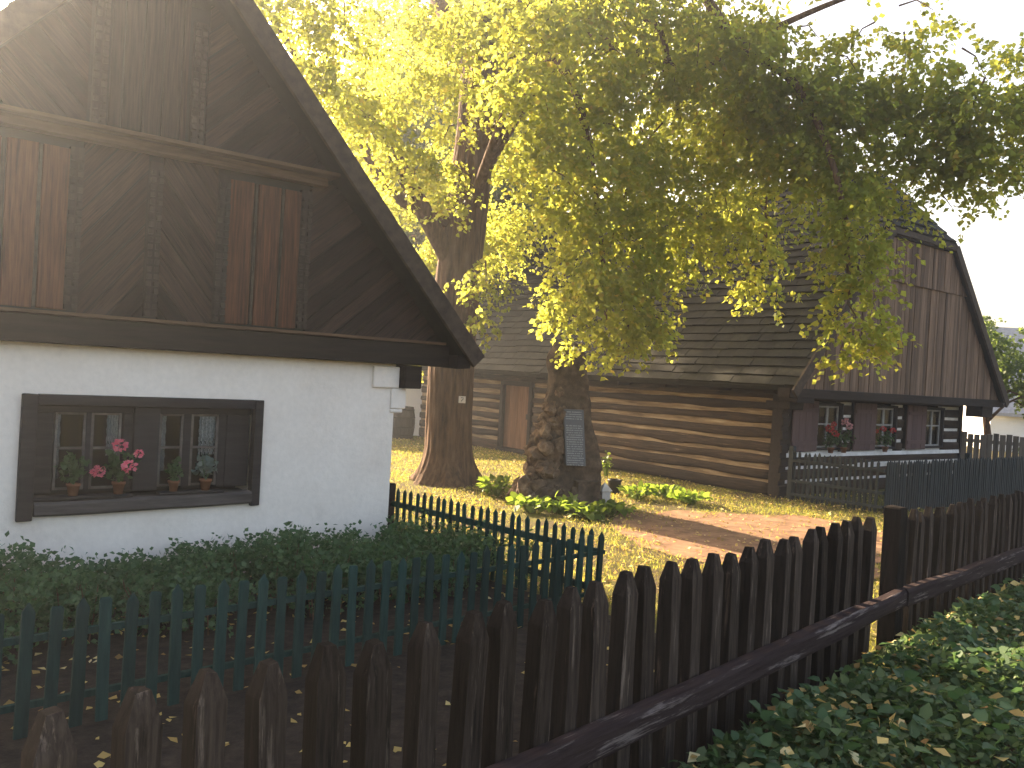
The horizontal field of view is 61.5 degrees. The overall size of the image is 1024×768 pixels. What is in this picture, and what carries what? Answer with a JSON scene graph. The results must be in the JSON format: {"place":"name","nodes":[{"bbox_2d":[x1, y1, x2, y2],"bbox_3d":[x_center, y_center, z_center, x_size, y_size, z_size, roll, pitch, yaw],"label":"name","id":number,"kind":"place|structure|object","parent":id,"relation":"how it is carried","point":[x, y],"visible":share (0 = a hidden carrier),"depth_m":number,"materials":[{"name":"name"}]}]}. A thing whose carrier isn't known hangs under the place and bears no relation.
{"place":"outdoors","nodes":[
{"label":"outdoors","id":0,"kind":"place"},
{"bbox_2d":[0,0,1023,327],"label":"sky","id":1,"kind":"structure","parent":0,"point":[992,249],"materials":[{"name":"white"}]},
{"bbox_2d":[390,435,1023,767],"bbox_3d":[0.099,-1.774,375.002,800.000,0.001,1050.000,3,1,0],"label":"ground","id":2,"kind":"structure","parent":0,"point":[535,516],"depth_m":14.71,"materials":[{"name":"green plant"}]},
{"bbox_2d":[0,0,484,572],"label":"white cottage","id":3,"kind":"structure","parent":2,"relation":"on","point":[206,246],"depth_m":8.16,"materials":[{"name":"paint"}]},
{"bbox_2d":[53,451,90,495],"bbox_3d":[-3.900,0.788,7.610,0.301,0.394,0.213,3,1,0],"label":"potted plant","id":4,"kind":"object","parent":3,"relation":"on","point":[71,467],"visible":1,"depth_m":7.58,"materials":[{"name":"green plant"}]},
{"bbox_2d":[89,439,144,493],"bbox_3d":[-3.577,0.746,7.816,0.467,0.510,0.254,3,1,0],"label":"potted geranium","id":5,"kind":"object","parent":3,"relation":"on","point":[117,468],"visible":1,"depth_m":7.80,"materials":[{"name":"plant"}]},
{"bbox_2d":[15,393,263,521],"bbox_3d":[-3.446,0.662,8.096,2.147,1.103,0.392,3,1,-38],"label":"window","id":6,"kind":"structure","parent":3,"relation":"in","point":[141,421],"depth_m":7.97,"materials":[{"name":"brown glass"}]},
{"bbox_2d":[164,456,183,491],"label":"potted plant","id":7,"kind":"object","parent":3,"relation":"on","point":[174,480],"visible":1,"depth_m":8.13,"materials":[{"name":"green plant"}]},
{"bbox_2d":[191,452,217,489],"bbox_3d":[-2.975,0.842,8.333,0.245,0.366,0.198,3,1,0],"label":"potted plant","id":8,"kind":"object","parent":3,"relation":"on","point":[205,463],"visible":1,"depth_m":8.31,"materials":[{"name":"green plant"}]},
{"bbox_2d":[392,406,414,439],"bbox_3d":[-3.348,1.189,26.388,0.740,1.000,0.735,3,1,0],"label":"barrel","id":9,"kind":"object","parent":2,"relation":"on","point":[404,424],"visible":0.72,"depth_m":26.08,"materials":[{"name":"grey wood"}]},
{"bbox_2d":[0,558,812,767],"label":"garden soil","id":10,"kind":"structure","parent":2,"relation":"on","point":[90,747],"depth_m":5.72,"materials":[{"name":"brown soil"}]},
{"bbox_2d":[0,509,534,664],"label":"shrub bed","id":11,"kind":"object","parent":10,"relation":"on","point":[68,587],"visible":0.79,"depth_m":7.27,"materials":[{"name":"green plant"}]},
{"bbox_2d":[0,532,605,739],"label":"green fence","id":12,"kind":"object","parent":10,"relation":"on","point":[23,704],"visible":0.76,"depth_m":5.67,"materials":[{"name":"teal paint"}]},
{"bbox_2d":[2,575,658,767],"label":"fallen leaves","id":13,"kind":"object","parent":10,"relation":"on","point":[103,755],"visible":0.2,"depth_m":5.53,"materials":[{"name":"plant"}]},
{"bbox_2d":[402,376,422,435],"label":"white outbuilding","id":14,"kind":"structure","parent":2,"relation":"on","point":[413,398],"depth_m":28.01,"materials":[{"name":"grey paint"}]},
{"bbox_2d":[332,6,603,278],"bbox_3d":[-1.792,-6.132,32.788,11.027,15.879,11.936,3,1,0],"label":"background tree","id":15,"kind":"object","parent":2,"relation":"on","point":[497,193],"visible":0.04,"depth_m":29.88,"materials":[{"name":"green plant"}]},
{"bbox_2d":[387,482,597,598],"bbox_3d":[-0.362,1.677,9.174,3.292,0.848,0.136,4,1,44],"label":"green fence","id":16,"kind":"object","parent":2,"relation":"on","point":[487,525],"visible":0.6,"depth_m":8.95,"materials":[{"name":"teal paint"}]},
{"bbox_2d":[475,473,511,496],"bbox_3d":[-0.283,1.779,15.065,0.732,0.430,0.801,3,1,0],"label":"broadleaf plant","id":17,"kind":"object","parent":2,"relation":"on","point":[485,482],"visible":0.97,"depth_m":14.95,"materials":[{"name":"green plant"}]},
{"bbox_2d":[21,490,1023,767],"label":"brown fence","id":18,"kind":"object","parent":2,"relation":"on","point":[763,622],"visible":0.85,"depth_m":4.21,"materials":[{"name":"brown wood"}]},
{"bbox_2d":[506,491,553,512],"bbox_3d":[0.275,1.888,13.640,0.765,0.304,0.886,3,1,0],"label":"broadleaf plant","id":19,"kind":"object","parent":2,"relation":"on","point":[519,500],"visible":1,"depth_m":13.50,"materials":[{"name":"green plant"}]},
{"bbox_2d":[507,342,602,506],"bbox_3d":[0.840,0.739,14.640,1.719,2.924,1.136,3,1,-14],"label":"stone monument","id":20,"kind":"object","parent":2,"relation":"on","point":[561,450],"visible":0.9,"depth_m":14.38,"materials":[{"name":"brown stone"}]},
{"bbox_2d":[534,490,588,514],"bbox_3d":[0.817,1.881,13.558,0.870,0.388,0.864,3,1,-30],"label":"broadleaf plant","id":21,"kind":"object","parent":2,"relation":"on","point":[563,503],"visible":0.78,"depth_m":13.54,"materials":[{"name":"green plant"}]},
{"bbox_2d":[564,501,609,520],"bbox_3d":[1.158,1.947,13.248,0.633,0.342,0.728,4,1,44],"label":"broadleaf plant","id":22,"kind":"object","parent":2,"relation":"on","point":[594,510],"visible":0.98,"depth_m":13.16,"materials":[{"name":"green plant"}]},
{"bbox_2d":[600,483,611,507],"bbox_3d":[1.553,1.869,14.441,0.200,0.440,0.200,3,1,-20],"label":"grave lantern","id":23,"kind":"object","parent":2,"relation":"on","point":[605,490],"visible":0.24,"depth_m":14.37,"materials":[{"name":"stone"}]},
{"bbox_2d":[601,450,613,477],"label":"broadleaf plant","id":24,"kind":"object","parent":2,"relation":"on","point":[607,464],"visible":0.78,"depth_m":18.91,"materials":[{"name":"green plant"}]},
{"bbox_2d":[588,497,636,516],"bbox_3d":[1.602,1.972,13.672,0.802,0.310,0.764,3,1,0],"label":"broadleaf plant","id":25,"kind":"object","parent":2,"relation":"on","point":[612,505],"visible":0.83,"depth_m":13.59,"materials":[{"name":"green plant"}]},
{"bbox_2d":[608,478,621,494],"bbox_3d":[1.946,1.951,16.342,0.270,0.280,0.270,3,1,0],"label":"garden pot","id":26,"kind":"object","parent":2,"relation":"on","point":[613,483],"visible":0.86,"depth_m":16.24,"materials":[{"name":"grey ceramic"}]},
{"bbox_2d":[616,480,659,499],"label":"broadleaf plant","id":27,"kind":"object","parent":2,"relation":"on","point":[642,490],"visible":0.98,"depth_m":15.75,"materials":[{"name":"green plant"}]},
{"bbox_2d":[254,0,1023,488],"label":"linden tree","id":28,"kind":"object","parent":2,"relation":"on","point":[490,92],"visible":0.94,"depth_m":12.84,"materials":[{"name":"green plant"}]},
{"bbox_2d":[459,396,465,402],"bbox_3d":[-0.933,0.293,16.102,0.130,0.130,0.021,3,1,-8],"label":"tree plate","id":29,"kind":"object","parent":28,"relation":"attached to","point":[462,399],"visible":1,"depth_m":16.10,"materials":[{"name":"beige ceramic"}]},
{"bbox_2d":[390,436,919,634],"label":"fallen leaves","id":30,"kind":"object","parent":2,"relation":"on","point":[624,548],"visible":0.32,"depth_m":15.11,"materials":[{"name":"plant"}]},
{"bbox_2d":[644,483,681,497],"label":"broadleaf plant","id":31,"kind":"object","parent":2,"relation":"on","point":[665,489],"visible":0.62,"depth_m":16.10,"materials":[{"name":"green plant"}]},
{"bbox_2d":[666,487,713,503],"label":"broadleaf plant","id":32,"kind":"object","parent":2,"relation":"on","point":[689,497],"visible":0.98,"depth_m":15.46,"materials":[{"name":"green plant"}]},
{"bbox_2d":[419,171,1009,497],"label":"log house","id":33,"kind":"structure","parent":2,"relation":"on","point":[742,403],"depth_m":19.42,"materials":[{"name":"stained wood"},{"name":"grey shingle"},{"name":"glass"}]},
{"bbox_2d":[496,380,534,454],"bbox_3d":[0.145,0.917,23.928,0.302,1.983,1.414,3,1,-38],"label":"door","id":34,"kind":"structure","parent":33,"relation":"in","point":[516,404],"depth_m":23.97,"materials":[{"name":"red wood"}]},
{"bbox_2d":[790,401,843,451],"bbox_3d":[6.349,0.882,18.064,1.931,1.053,0.290,3,1,-38],"label":"window","id":35,"kind":"structure","parent":33,"relation":"in","point":[808,425],"depth_m":17.85,"materials":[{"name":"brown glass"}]},
{"bbox_2d":[823,422,842,452],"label":"window geranium","id":36,"kind":"object","parent":33,"relation":"on","point":[830,448],"depth_m":18.08,"materials":[{"name":"plant"}]},
{"bbox_2d":[834,418,856,452],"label":"window geranium","id":37,"kind":"object","parent":33,"relation":"on","point":[844,447],"depth_m":18.39,"materials":[{"name":"plant"}]},
{"bbox_2d":[852,403,897,450],"bbox_3d":[8.173,0.968,19.512,1.931,1.053,0.290,3,1,-38],"label":"window","id":38,"kind":"structure","parent":33,"relation":"in","point":[868,417],"depth_m":19.26,"materials":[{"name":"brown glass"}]},
{"bbox_2d":[876,426,895,451],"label":"window geranium","id":39,"kind":"object","parent":33,"relation":"on","point":[887,438],"depth_m":19.47,"materials":[{"name":"plant"}]},
{"bbox_2d":[905,405,944,449],"bbox_3d":[9.993,1.055,20.955,1.921,1.053,0.290,3,1,-38],"label":"window","id":40,"kind":"structure","parent":33,"relation":"in","point":[924,424],"depth_m":20.76,"materials":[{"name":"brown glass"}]},
{"bbox_2d":[609,510,882,577],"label":"path","id":41,"kind":"structure","parent":2,"relation":"on","point":[692,525],"depth_m":12.81,"materials":[{"name":"beige soil"}]},
{"bbox_2d":[615,511,881,557],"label":"fallen leaves","id":42,"kind":"object","parent":41,"relation":"on","point":[718,538],"visible":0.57,"depth_m":12.51,"materials":[{"name":"brown plant"}]},
{"bbox_2d":[663,574,1023,767],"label":"ground cover","id":43,"kind":"object","parent":2,"relation":"on","point":[925,712],"visible":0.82,"depth_m":5.08,"materials":[{"name":"green plant"}]},
{"bbox_2d":[688,580,1023,767],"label":"fallen leaves","id":44,"kind":"object","parent":43,"relation":"on","point":[693,756],"visible":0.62,"depth_m":4.97,"materials":[{"name":"plant"}]},
{"bbox_2d":[786,446,1023,513],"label":"dark fence","id":45,"kind":"object","parent":2,"relation":"on","point":[976,479],"visible":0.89,"depth_m":16.70,"materials":[{"name":"blue paint"}]},
{"bbox_2d":[961,431,1023,463],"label":"plank fence","id":46,"kind":"object","parent":2,"relation":"on","point":[985,444],"visible":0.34,"depth_m":22.46,"materials":[{"name":"grey wood"}]},
{"bbox_2d":[982,315,1023,455],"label":"fruit tree","id":47,"kind":"object","parent":2,"relation":"on","point":[1005,365],"visible":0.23,"depth_m":24.27,"materials":[{"name":"green plant"}]},
{"bbox_2d":[1003,365,1023,453],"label":"fruit tree","id":48,"kind":"object","parent":2,"relation":"on","point":[1017,389],"visible":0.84,"depth_m":24.38,"materials":[{"name":"green plant"}]},
{"bbox_2d":[962,327,1023,450],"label":"white house","id":49,"kind":"structure","parent":0,"point":[1006,421],"depth_m":37.98,"materials":[{"name":"white paint"}]}
]}

